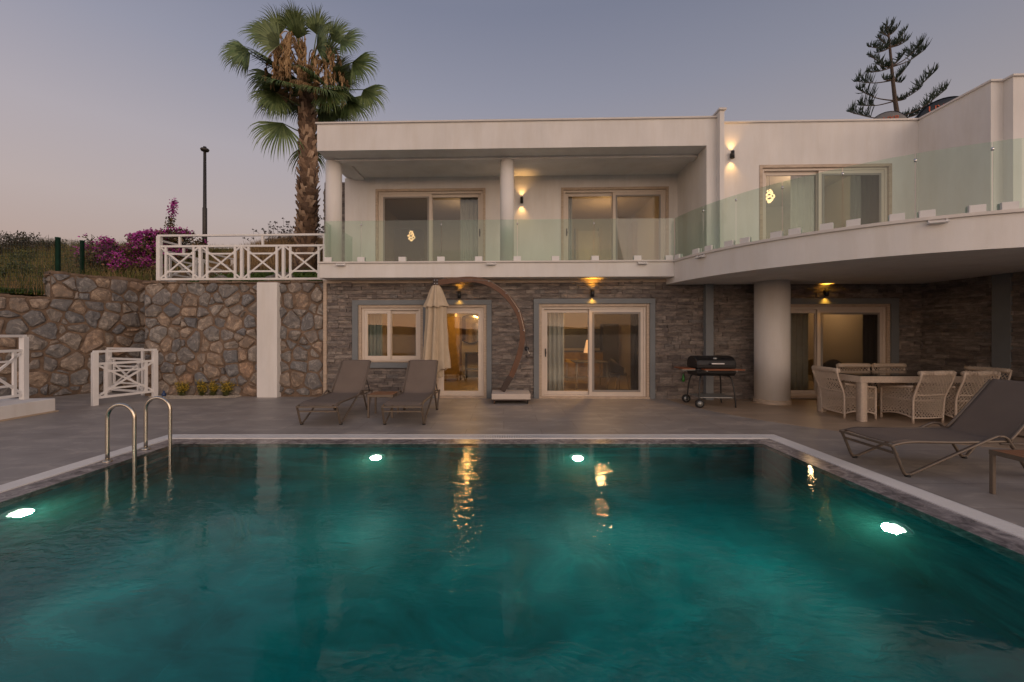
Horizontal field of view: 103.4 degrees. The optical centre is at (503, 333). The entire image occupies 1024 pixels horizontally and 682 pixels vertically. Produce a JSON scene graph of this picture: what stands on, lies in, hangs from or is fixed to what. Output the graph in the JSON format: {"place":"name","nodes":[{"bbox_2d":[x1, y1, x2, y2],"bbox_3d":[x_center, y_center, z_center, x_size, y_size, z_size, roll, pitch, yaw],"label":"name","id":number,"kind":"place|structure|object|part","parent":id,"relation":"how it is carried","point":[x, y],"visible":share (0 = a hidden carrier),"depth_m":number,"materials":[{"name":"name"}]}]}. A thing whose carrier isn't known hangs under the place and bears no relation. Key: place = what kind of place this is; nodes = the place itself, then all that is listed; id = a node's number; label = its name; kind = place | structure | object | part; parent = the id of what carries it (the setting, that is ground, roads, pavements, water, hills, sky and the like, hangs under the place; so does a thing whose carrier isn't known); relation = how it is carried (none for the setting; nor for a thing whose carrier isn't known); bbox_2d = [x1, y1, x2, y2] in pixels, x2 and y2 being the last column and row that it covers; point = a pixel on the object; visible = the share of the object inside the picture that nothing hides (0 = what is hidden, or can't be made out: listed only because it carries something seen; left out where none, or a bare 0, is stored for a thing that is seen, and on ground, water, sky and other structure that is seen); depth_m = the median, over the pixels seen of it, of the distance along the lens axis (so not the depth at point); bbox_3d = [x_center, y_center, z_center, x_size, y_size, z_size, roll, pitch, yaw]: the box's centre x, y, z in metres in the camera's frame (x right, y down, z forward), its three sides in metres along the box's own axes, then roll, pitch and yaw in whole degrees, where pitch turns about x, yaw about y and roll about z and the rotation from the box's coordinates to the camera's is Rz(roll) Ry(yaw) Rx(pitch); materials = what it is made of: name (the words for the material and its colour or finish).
{"place":"outdoors","nodes":[
{"label":"outdoors","id":0,"kind":"place"},
{"bbox_2d":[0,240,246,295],"bbox_3d":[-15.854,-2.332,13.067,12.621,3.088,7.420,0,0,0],"label":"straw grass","id":1,"kind":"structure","parent":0,"point":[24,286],"depth_m":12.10,"materials":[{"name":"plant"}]},
{"bbox_2d":[1,249,322,295],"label":"hillside","id":2,"kind":"structure","parent":0,"point":[186,274],"depth_m":12.36,"materials":[{"name":"green plant"}]},
{"bbox_2d":[0,259,38,278],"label":"hill shrub","id":3,"kind":"object","parent":2,"relation":"on","point":[4,270],"visible":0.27,"depth_m":11.60,"materials":[{"name":"green plant"}]},
{"bbox_2d":[0,230,40,254],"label":"scrub bush","id":4,"kind":"object","parent":2,"relation":"on","point":[5,246],"visible":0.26,"depth_m":14.72,"materials":[{"name":"green plant"}]},
{"bbox_2d":[0,286,44,295],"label":"ground cover","id":5,"kind":"object","parent":2,"relation":"on","point":[17,290],"visible":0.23,"depth_m":9.84,"materials":[{"name":"green plant"}]},
{"bbox_2d":[0,248,47,264],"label":"hill shrub","id":6,"kind":"object","parent":2,"relation":"on","point":[23,254],"visible":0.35,"depth_m":13.33,"materials":[{"name":"green plant"}]},
{"bbox_2d":[0,230,62,251],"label":"scrub bush","id":7,"kind":"object","parent":2,"relation":"on","point":[34,243],"visible":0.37,"depth_m":15.08,"materials":[{"name":"green plant"}]},
{"bbox_2d":[30,239,85,249],"bbox_3d":[-17.447,-3.415,15.994,2.237,0.674,1.980,0,0,0],"label":"scrub bush","id":8,"kind":"object","parent":2,"relation":"on","point":[54,242],"visible":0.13,"depth_m":15.69,"materials":[{"name":"green plant"}]},
{"bbox_2d":[70,227,169,274],"bbox_3d":[-11.925,-2.629,12.617,2.469,1.730,2.454,0,0,-33],"label":"bougainvillea","id":9,"kind":"object","parent":2,"relation":"on","point":[139,257],"visible":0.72,"depth_m":12.53,"materials":[{"name":"purple plant"}]},
{"bbox_2d":[0,238,252,291],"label":"hill grass","id":10,"kind":"structure","parent":2,"relation":"on","point":[129,272],"depth_m":12.39,"materials":[{"name":"green plant"}]},
{"bbox_2d":[143,227,208,267],"bbox_3d":[-10.966,-2.783,13.508,1.812,1.552,1.244,0,0,-31],"label":"bougainvillea","id":11,"kind":"object","parent":2,"relation":"on","point":[185,241],"visible":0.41,"depth_m":13.35,"materials":[{"name":"purple plant"}]},
{"bbox_2d":[164,198,178,233],"bbox_3d":[-11.009,-3.767,13.405,0.437,1.548,0.386,0,0,0],"label":"bougainvillea shoot","id":12,"kind":"object","parent":11,"relation":"attached to","point":[170,221],"visible":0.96,"depth_m":13.38,"materials":[{"name":"purple plant"}]},
{"bbox_2d":[163,240,233,281],"bbox_3d":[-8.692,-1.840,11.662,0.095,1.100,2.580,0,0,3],"label":"shrub","id":13,"kind":"object","parent":2,"relation":"on","point":[171,259],"visible":0.38,"depth_m":11.12,"materials":[{"name":"green plant"}]},
{"bbox_2d":[200,146,209,258],"bbox_3d":[-10.347,-4.316,14.000,0.270,4.297,0.270,0,0,0],"label":"lamp post","id":14,"kind":"object","parent":2,"relation":"on","point":[204,149],"visible":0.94,"depth_m":13.96,"materials":[{"name":"black metal"}]},
{"bbox_2d":[163,233,322,277],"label":"dry grass","id":15,"kind":"structure","parent":2,"relation":"on","point":[269,261],"depth_m":13.35,"materials":[{"name":"plant"}]},
{"bbox_2d":[187,267,322,281],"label":"weeds","id":16,"kind":"object","parent":2,"relation":"on","point":[299,275],"visible":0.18,"depth_m":11.78,"materials":[{"name":"green plant"}]},
{"bbox_2d":[242,217,323,243],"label":"dry umbels","id":17,"kind":"object","parent":2,"relation":"on","point":[283,230],"visible":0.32,"depth_m":15.07,"materials":[{"name":"plant"}]},
{"bbox_2d":[273,272,295,280],"bbox_3d":[-6.102,-1.501,11.313,0.612,0.440,0.635,0,0,0],"label":"boulder","id":18,"kind":"object","parent":2,"relation":"on","point":[280,273],"visible":0.25,"depth_m":11.11,"materials":[{"name":"stone"}]},
{"bbox_2d":[218,0,388,269],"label":"palm tree","id":19,"kind":"object","parent":2,"relation":"on","point":[306,95],"visible":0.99,"depth_m":12.08,"materials":[{"name":"green plant"}]},
{"bbox_2d":[846,17,950,117],"bbox_3d":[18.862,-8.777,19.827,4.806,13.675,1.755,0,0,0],"label":"island pine","id":20,"kind":"object","parent":2,"relation":"on","point":[892,43],"visible":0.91,"depth_m":19.92,"materials":[{"name":"green plant"}]},
{"bbox_2d":[444,317,461,380],"bbox_3d":[-1.741,0.500,13.309,0.667,2.080,0.647,0,0,0],"label":"cabinet","id":21,"kind":"object","parent":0,"point":[454,371],"visible":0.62,"depth_m":12.99,"materials":[{"name":"brown wood"}]},
{"bbox_3d":[-1.750,0.485,13.009,0.550,1.950,0.030,0,0,2],"label":"door","id":22,"kind":"part","parent":21,"relation":"part of","materials":[{"name":"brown wood"}]},
{"bbox_2d":[464,352,477,377],"bbox_3d":[-0.902,1.100,14.099,0.911,0.880,0.426,0,0,0],"label":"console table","id":23,"kind":"object","parent":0,"point":[466,368],"visible":0.54,"depth_m":13.93,"materials":[{"name":"wood"}]},
{"bbox_2d":[0,444,1023,681],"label":"pool water","id":24,"kind":"structure","parent":0,"point":[470,563],"depth_m":2.67,"materials":[{"name":"teal liquid"}]},
{"bbox_2d":[0,389,1023,526],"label":"pool deck","id":25,"kind":"structure","parent":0,"point":[72,430],"depth_m":6.71,"materials":[{"name":"grey tile"}]},
{"bbox_2d":[0,398,58,421],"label":"white plinth","id":26,"kind":"structure","parent":25,"relation":"on","point":[13,408],"depth_m":7.62,"materials":[{"name":"paint"}]},
{"bbox_2d":[0,335,28,398],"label":"railing","id":27,"kind":"object","parent":26,"relation":"on","point":[23,356],"visible":1,"depth_m":7.90,"materials":[{"name":"white paint"}]},
{"bbox_2d":[0,270,147,397],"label":"rubble wall","id":28,"kind":"structure","parent":25,"relation":"on","point":[68,324],"depth_m":10.26,"materials":[{"name":"stone"}]},
{"bbox_2d":[0,236,131,292],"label":"wire fence","id":29,"kind":"object","parent":28,"relation":"on","point":[58,251],"visible":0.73,"depth_m":10.15,"materials":[{"name":"green metal"}]},
{"bbox_2d":[91,349,157,405],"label":"railing","id":30,"kind":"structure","parent":25,"relation":"on","point":[96,396],"depth_m":9.15,"materials":[{"name":"white paint"}]},
{"bbox_2d":[105,347,144,394],"bbox_3d":[-9.781,0.965,10.475,1.505,1.190,0.095,0,0,19],"label":"railing","id":31,"kind":"object","parent":25,"relation":"on","point":[108,357],"visible":0.55,"depth_m":10.48,"materials":[{"name":"white paint"}]},
{"bbox_2d":[148,394,241,398],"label":"pebbles","id":32,"kind":"object","parent":25,"relation":"on","point":[191,396],"visible":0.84,"depth_m":9.78,"materials":[{"name":"white gravel"}]},
{"bbox_2d":[175,380,188,395],"bbox_3d":[-7.858,1.339,9.888,0.358,0.405,0.277,0,0,29],"label":"flowering plant","id":33,"kind":"object","parent":32,"relation":"on","point":[182,389],"visible":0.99,"depth_m":9.87,"materials":[{"name":"green plant"}]},
{"bbox_2d":[195,379,208,395],"bbox_3d":[-7.385,1.321,9.883,0.348,0.440,0.236,0,0,33],"label":"flowering plant","id":34,"kind":"object","parent":32,"relation":"on","point":[201,385],"visible":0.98,"depth_m":9.86,"materials":[{"name":"green plant"}]},
{"bbox_2d":[208,380,218,395],"bbox_3d":[-7.120,1.344,9.920,0.246,0.394,0.204,0,0,-28],"label":"flowering plant","id":35,"kind":"object","parent":32,"relation":"on","point":[213,388],"visible":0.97,"depth_m":9.89,"materials":[{"name":"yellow plant"}]},
{"bbox_2d":[217,381,237,396],"bbox_3d":[-6.738,1.318,9.836,0.424,0.447,0.293,0,0,0],"label":"flowering plant","id":36,"kind":"object","parent":32,"relation":"on","point":[226,389],"visible":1,"depth_m":9.81,"materials":[{"name":"green plant"}]},
{"bbox_2d":[143,280,322,396],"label":"rubble wall","id":37,"kind":"structure","parent":25,"relation":"on","point":[206,331],"depth_m":10.00,"materials":[{"name":"stone"}]},
{"bbox_2d":[156,233,324,280],"bbox_3d":[-6.612,-1.898,10.219,4.377,1.216,0.095,0,0,2],"label":"railing","id":38,"kind":"object","parent":37,"relation":"on","point":[160,249],"visible":0.81,"depth_m":10.21,"materials":[{"name":"white paint"}]},
{"bbox_2d":[257,282,280,397],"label":"white pillar","id":39,"kind":"structure","parent":25,"relation":"on","point":[268,339],"depth_m":9.82,"materials":[{"name":"paint"}]},
{"bbox_2d":[295,360,372,424],"bbox_3d":[-3.120,1.060,7.661,0.726,1.000,1.872,0,0,0],"label":"sun lounger","id":40,"kind":"object","parent":25,"relation":"on","point":[350,380],"visible":0.94,"depth_m":8.10,"materials":[{"name":"grey fabric"}]},
{"bbox_2d":[367,391,398,417],"bbox_3d":[-2.280,1.345,7.680,0.470,0.430,0.450,0,0,0],"label":"side table","id":41,"kind":"object","parent":25,"relation":"on","point":[376,394],"visible":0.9,"depth_m":7.48,"materials":[{"name":"brown wood"}]},
{"bbox_2d":[381,360,439,424],"bbox_3d":[-1.700,1.060,7.661,0.726,1.000,1.872,0,0,0],"label":"sun lounger","id":42,"kind":"object","parent":25,"relation":"on","point":[419,386],"visible":1,"depth_m":8.12,"materials":[{"name":"grey metal"}]},
{"bbox_2d":[422,277,531,403],"bbox_3d":[-0.632,0.130,9.250,2.512,2.859,0.660,0,0,0],"label":"cantilever umbrella","id":43,"kind":"object","parent":25,"relation":"on","point":[436,344],"visible":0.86,"depth_m":9.20,"materials":[{"name":"fabric"}]},
{"bbox_2d":[315,73,1023,405],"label":"villa","id":44,"kind":"object","parent":25,"relation":"on","point":[948,296],"visible":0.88,"depth_m":9.47,"materials":[{"name":"paint"}]},
{"bbox_2d":[368,314,382,355],"bbox_3d":[-3.329,0.210,10.321,0.474,2.100,0.074,0,0,2],"label":"curtain","id":45,"kind":"object","parent":44,"relation":"hanging from","point":[375,334],"visible":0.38,"depth_m":10.32,"materials":[{"name":"white fabric"}]},
{"bbox_2d":[358,305,422,362],"bbox_3d":[-2.749,0.015,9.928,1.593,1.416,0.250,0,0,2],"label":"window","id":46,"kind":"structure","parent":44,"relation":"in","point":[363,310],"depth_m":9.90,"materials":[{"name":"plastic"}]},
{"bbox_2d":[394,229,423,260],"bbox_3d":[-3.666,-2.715,14.742,1.400,2.050,0.580,0,0,2],"label":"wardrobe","id":47,"kind":"object","parent":44,"relation":"in","point":[405,246],"visible":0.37,"depth_m":14.45,"materials":[{"name":"wood"}]},
{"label":"door","id":48,"kind":"part","parent":47,"relation":"part of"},
{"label":"door","id":49,"kind":"part","parent":47,"relation":"part of","materials":[{"name":"brown wood"}]},
{"bbox_2d":[407,230,414,240],"bbox_3d":[-2.937,-3.314,12.859,0.250,0.782,0.248,0,0,0],"label":"pendant lamp","id":50,"kind":"object","parent":44,"relation":"hanging from","point":[412,234],"visible":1,"depth_m":12.82,"materials":[{"name":"white"}]},
{"bbox_2d":[375,188,484,260],"bbox_3d":[-2.006,-2.802,11.126,3.021,2.304,0.250,0,0,2],"label":"sliding door","id":51,"kind":"structure","parent":44,"relation":"in","point":[380,194],"depth_m":11.09,"materials":[{"name":"plastic"}]},
{"bbox_2d":[435,305,486,397],"bbox_3d":[-1.040,0.437,9.876,1.260,2.265,0.250,0,0,2],"label":"door","id":52,"kind":"structure","parent":44,"relation":"in","point":[481,310],"depth_m":9.83,"materials":[{"name":"plastic"}]},
{"bbox_2d":[460,198,477,260],"bbox_3d":[-0.908,-2.815,11.447,0.646,2.250,0.073,0,0,2],"label":"curtain","id":53,"kind":"object","parent":44,"relation":"hanging from","point":[468,229],"visible":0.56,"depth_m":11.45,"materials":[{"name":"white fabric"}]},
{"bbox_2d":[462,314,477,343],"bbox_3d":[-1.157,-0.155,14.294,1.040,1.040,0.025,0,0,0],"label":"wall mirror","id":54,"kind":"object","parent":44,"relation":"attached to","point":[469,328],"depth_m":14.30,"materials":[{"name":"clear mirror"}]},
{"bbox_2d":[547,313,563,390],"bbox_3d":[1.289,0.320,10.183,0.461,2.420,0.073,0,0,2],"label":"curtain","id":55,"kind":"object","parent":44,"relation":"hanging from","point":[555,351],"visible":0.66,"depth_m":10.18,"materials":[{"name":"white fabric"}]},
{"bbox_2d":[568,197,571,259],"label":"curtain","id":56,"kind":"object","parent":44,"relation":"hanging from","point":[569,228],"visible":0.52,"depth_m":11.51,"materials":[{"name":"white fabric"}]},
{"bbox_2d":[565,359,577,380],"bbox_3d":[2.214,1.190,13.205,0.411,0.700,0.411,0,0,0],"label":"kitchen stool","id":57,"kind":"object","parent":44,"relation":"on","point":[567,361],"visible":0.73,"depth_m":13.04,"materials":[{"name":"wood"}]},
{"bbox_2d":[584,340,587,352],"bbox_3d":[2.740,0.100,13.289,0.240,1.070,0.240,0,0,0],"label":"cone lamp","id":58,"kind":"object","parent":44,"relation":"hanging from","point":[586,348],"visible":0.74,"depth_m":13.23,"materials":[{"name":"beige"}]},
{"bbox_2d":[571,360,607,388],"bbox_3d":[2.441,1.165,11.598,0.949,0.750,1.027,0,0,0],"label":"indoor table","id":59,"kind":"object","parent":44,"relation":"on","point":[586,361],"visible":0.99,"depth_m":11.14,"materials":[{"name":"wood"}]},
{"bbox_2d":[564,324,618,376],"bbox_3d":[2.913,0.595,14.565,2.291,1.870,0.640,0,0,2],"label":"kitchen cabinet","id":60,"kind":"object","parent":44,"relation":"on","point":[606,339],"visible":0.62,"depth_m":14.29,"materials":[{"name":"wood"}]},
{"bbox_2d":[539,304,649,398],"bbox_3d":[2.164,0.429,9.780,2.636,2.283,0.250,0,0,2],"label":"sliding door","id":61,"kind":"structure","parent":44,"relation":"in","point":[643,310],"depth_m":9.73,"materials":[{"name":"metal"}]},
{"bbox_2d":[561,186,668,259],"bbox_3d":[2.989,-2.797,10.976,2.880,2.294,0.250,0,0,2],"label":"sliding door","id":62,"kind":"structure","parent":44,"relation":"in","point":[661,191],"depth_m":10.93,"materials":[{"name":"metal"}]},
{"bbox_2d":[607,359,629,389],"bbox_3d":[3.100,1.114,10.976,0.487,0.857,0.550,0,0,-21],"label":"dining chair","id":63,"kind":"object","parent":44,"relation":"on","point":[615,367],"visible":0.96,"depth_m":10.81,"materials":[{"name":"wood"}]},
{"bbox_2d":[628,222,636,259],"bbox_3d":[5.063,-2.790,14.431,1.118,2.200,0.711,0,0,0],"label":"wardrobe","id":64,"kind":"object","parent":44,"relation":"on","point":[632,239],"visible":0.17,"depth_m":14.16,"materials":[{"name":"brown wood"}]},
{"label":"door","id":65,"kind":"part","parent":64,"relation":"part of","materials":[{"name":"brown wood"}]},
{"bbox_2d":[630,314,637,389],"bbox_3d":[3.365,0.320,10.173,0.350,2.420,0.070,0,0,2],"label":"curtain","id":66,"kind":"object","parent":44,"relation":"hanging from","point":[634,349],"visible":0.37,"depth_m":10.18,"materials":[{"name":"grey fabric"}]},
{"bbox_2d":[324,147,1018,261],"bbox_3d":[2.491,-2.159,8.428,14.319,0.963,2.608,0,0,20],"label":"glass balustrade","id":67,"kind":"object","parent":44,"relation":"on","point":[968,209],"visible":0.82,"depth_m":6.84,"materials":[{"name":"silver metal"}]},
{"bbox_2d":[730,150,734,158],"bbox_3d":[5.284,-4.126,9.354,0.080,0.170,0.115,0,0,2],"label":"wall lamp","id":68,"kind":"object","parent":44,"relation":"attached to","point":[732,154],"visible":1,"depth_m":9.30,"materials":[{"name":"black metal"}]},
{"bbox_2d":[766,176,774,202],"bbox_3d":[7.071,-3.867,10.758,0.250,0.801,0.248,0,0,0],"label":"pendant lamp","id":69,"kind":"object","parent":44,"relation":"hanging from","point":[768,196],"visible":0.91,"depth_m":10.73,"materials":[{"name":"white"}]},
{"bbox_2d":[791,313,808,389],"bbox_3d":[7.497,0.300,10.244,0.437,2.380,0.077,0,0,0],"label":"curtain","id":70,"kind":"object","parent":44,"relation":"hanging from","point":[799,351],"visible":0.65,"depth_m":10.25,"materials":[{"name":"grey fabric"}]},
{"bbox_2d":[790,176,814,232],"bbox_3d":[7.238,-2.840,9.754,0.622,2.300,0.074,0,0,2],"label":"curtain","id":71,"kind":"object","parent":44,"relation":"hanging from","point":[802,202],"visible":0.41,"depth_m":9.76,"materials":[{"name":"white fabric"}]},
{"bbox_2d":[808,359,813,382],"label":"dining chair","id":72,"kind":"object","parent":44,"relation":"on","point":[810,364],"visible":0.45,"depth_m":10.91,"materials":[{"name":"brown wood"}]},
{"bbox_2d":[759,163,891,239],"bbox_3d":[7.430,-2.779,9.422,2.985,2.258,0.250,0,0,2],"label":"sliding door","id":73,"kind":"structure","parent":44,"relation":"in","point":[884,170],"depth_m":9.37,"materials":[{"name":"metal"}]},
{"bbox_2d":[823,289,828,295],"bbox_3d":[7.537,-0.952,9.456,0.080,0.170,0.115,0,0,2],"label":"wall lamp","id":74,"kind":"object","parent":44,"relation":"attached to","point":[826,292],"visible":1,"depth_m":9.41,"materials":[{"name":"black metal"}]},
{"bbox_2d":[823,359,843,387],"bbox_3d":[8.918,1.114,11.000,0.550,0.857,0.487,0,0,29],"label":"dining chair","id":75,"kind":"object","parent":44,"relation":"on","point":[831,363],"visible":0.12,"depth_m":10.82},
{"bbox_2d":[791,304,889,398],"bbox_3d":[7.603,0.418,9.617,2.927,2.224,0.250,0,0,2],"label":"sliding door","id":76,"kind":"structure","parent":44,"relation":"in","point":[882,311],"depth_m":9.55,"materials":[{"name":"metal"}]},
{"bbox_2d":[850,175,878,224],"bbox_3d":[8.705,-2.840,9.709,0.734,2.300,0.076,0,0,1],"label":"curtain","id":77,"kind":"object","parent":44,"relation":"hanging from","point":[864,198],"visible":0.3,"depth_m":9.71,"materials":[{"name":"white fabric"}]},
{"bbox_2d":[863,314,876,388],"bbox_3d":[9.147,0.300,9.999,0.520,2.380,0.072,0,0,2],"label":"curtain","id":78,"kind":"object","parent":44,"relation":"hanging from","point":[869,338],"visible":0.34,"depth_m":10.00,"materials":[{"name":"grey fabric"}]},
{"bbox_2d":[873,111,907,118],"bbox_3d":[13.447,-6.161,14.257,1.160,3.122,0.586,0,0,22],"label":"solar tank","id":79,"kind":"object","parent":44,"relation":"on","point":[890,114],"visible":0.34,"depth_m":14.00,"materials":[{"name":"black metal"}]},
{"bbox_2d":[915,96,957,117],"bbox_3d":[10.371,-4.853,9.553,1.245,1.245,0.586,0,0,24],"label":"solar tank","id":80,"kind":"object","parent":44,"relation":"on","point":[932,106],"visible":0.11,"depth_m":9.42,"materials":[{"name":"black metal"}]},
{"bbox_2d":[927,218,949,224],"bbox_3d":[6.179,-1.595,5.755,0.210,0.054,0.100,0,0,30],"label":"flood light","id":81,"kind":"object","parent":44,"relation":"attached to","point":[938,221],"visible":1,"depth_m":5.74,"materials":[{"name":"white paint"}]},
{"bbox_2d":[839,379,1023,477],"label":"sun lounger","id":82,"kind":"object","parent":25,"relation":"on","point":[992,411],"visible":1,"depth_m":4.73,"materials":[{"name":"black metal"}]},
{"bbox_2d":[989,449,1023,493],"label":"side table","id":83,"kind":"object","parent":25,"relation":"on","point":[1016,454],"visible":1,"depth_m":3.92,"materials":[{"name":"brown wood"}]},
{"bbox_2d":[0,439,1023,554],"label":"pool coping path","id":84,"kind":"structure","parent":0,"point":[1000,538],"depth_m":5.04,"materials":[{"name":"grey stone"}]},
{"bbox_2d":[102,396,171,462],"bbox_3d":[-4.690,1.754,5.215,0.420,1.811,0.630,0,0,0],"label":"pool ladder","id":85,"kind":"object","parent":84,"relation":"attached to","point":[134,430],"visible":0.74,"depth_m":4.95,"materials":[{"name":"metal"}]},
{"bbox_2d":[0,434,1023,539],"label":"overflow grille","id":86,"kind":"object","parent":84,"relation":"on","point":[1015,530],"visible":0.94,"depth_m":5.79,"materials":[{"name":"white paint"}]},
{"bbox_2d":[0,0,1023,248],"label":"sky","id":87,"kind":"structure","parent":0,"point":[108,108],"materials":[{"name":"blue"}]},
{"bbox_2d":[575,228,601,259],"bbox_3d":[3.098,-2.765,14.814,0.950,2.150,0.110,0,0,2],"label":"door","id":88,"kind":"structure","parent":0,"point":[588,244],"depth_m":14.78,"materials":[{"name":"wood"}]},
{"bbox_2d":[667,399,1023,448],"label":"terrace floor","id":89,"kind":"structure","parent":0,"point":[802,412],"depth_m":7.67,"materials":[{"name":"grey tile"}]},
{"bbox_2d":[674,355,744,407],"bbox_3d":[4.383,1.023,8.749,1.170,1.076,0.849,0,0,2],"label":"barbecue grill","id":90,"kind":"object","parent":89,"relation":"on","point":[701,366],"visible":1,"depth_m":8.56,"materials":[{"name":"black metal"}]},
{"bbox_2d":[812,365,876,418],"bbox_3d":[6.417,1.094,7.668,0.746,0.931,0.704,0,0,6],"label":"wicker chair","id":91,"kind":"object","parent":89,"relation":"on","point":[850,395],"visible":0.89,"depth_m":7.53,"materials":[{"name":"white wicker"}]},
{"bbox_2d":[836,363,898,411],"bbox_3d":[7.420,1.094,8.284,0.704,0.931,0.746,0,0,0],"label":"wicker chair","id":92,"kind":"object","parent":89,"relation":"on","point":[854,365],"visible":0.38,"depth_m":8.45,"materials":[{"name":"white wicker"}]},
{"bbox_2d":[817,370,983,421],"bbox_3d":[7.367,1.151,7.618,2.174,0.818,1.013,0,0,0],"label":"dining table","id":93,"kind":"object","parent":89,"relation":"on","point":[861,378],"visible":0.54,"depth_m":7.13,"materials":[{"name":"white wood"}]},
{"bbox_2d":[871,363,934,412],"bbox_3d":[8.170,1.094,8.284,0.704,0.931,0.746,0,0,0],"label":"wicker chair","id":94,"kind":"object","parent":89,"relation":"on","point":[889,365],"visible":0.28,"depth_m":8.55,"materials":[{"name":"white wicker"}]},
{"bbox_2d":[880,370,956,423],"bbox_3d":[7.341,1.094,7.187,0.704,0.931,0.746,0,0,-7],"label":"wicker chair","id":95,"kind":"object","parent":89,"relation":"on","point":[914,397],"visible":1,"depth_m":7.01,"materials":[{"name":"white wicker"}]},
{"bbox_2d":[920,371,1000,417],"bbox_3d":[8.058,1.094,7.157,0.704,0.931,0.746,0,0,-6],"label":"wicker chair","id":96,"kind":"object","parent":89,"relation":"on","point":[951,397],"visible":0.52,"depth_m":6.93,"materials":[{"name":"white wicker"}]},
{"bbox_2d":[935,366,1012,409],"bbox_3d":[8.804,1.094,7.605,0.746,0.931,0.704,0,0,-3],"label":"wicker chair","id":97,"kind":"object","parent":89,"relation":"on","point":[980,368],"visible":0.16,"depth_m":7.62,"materials":[{"name":"white wicker"}]}
]}

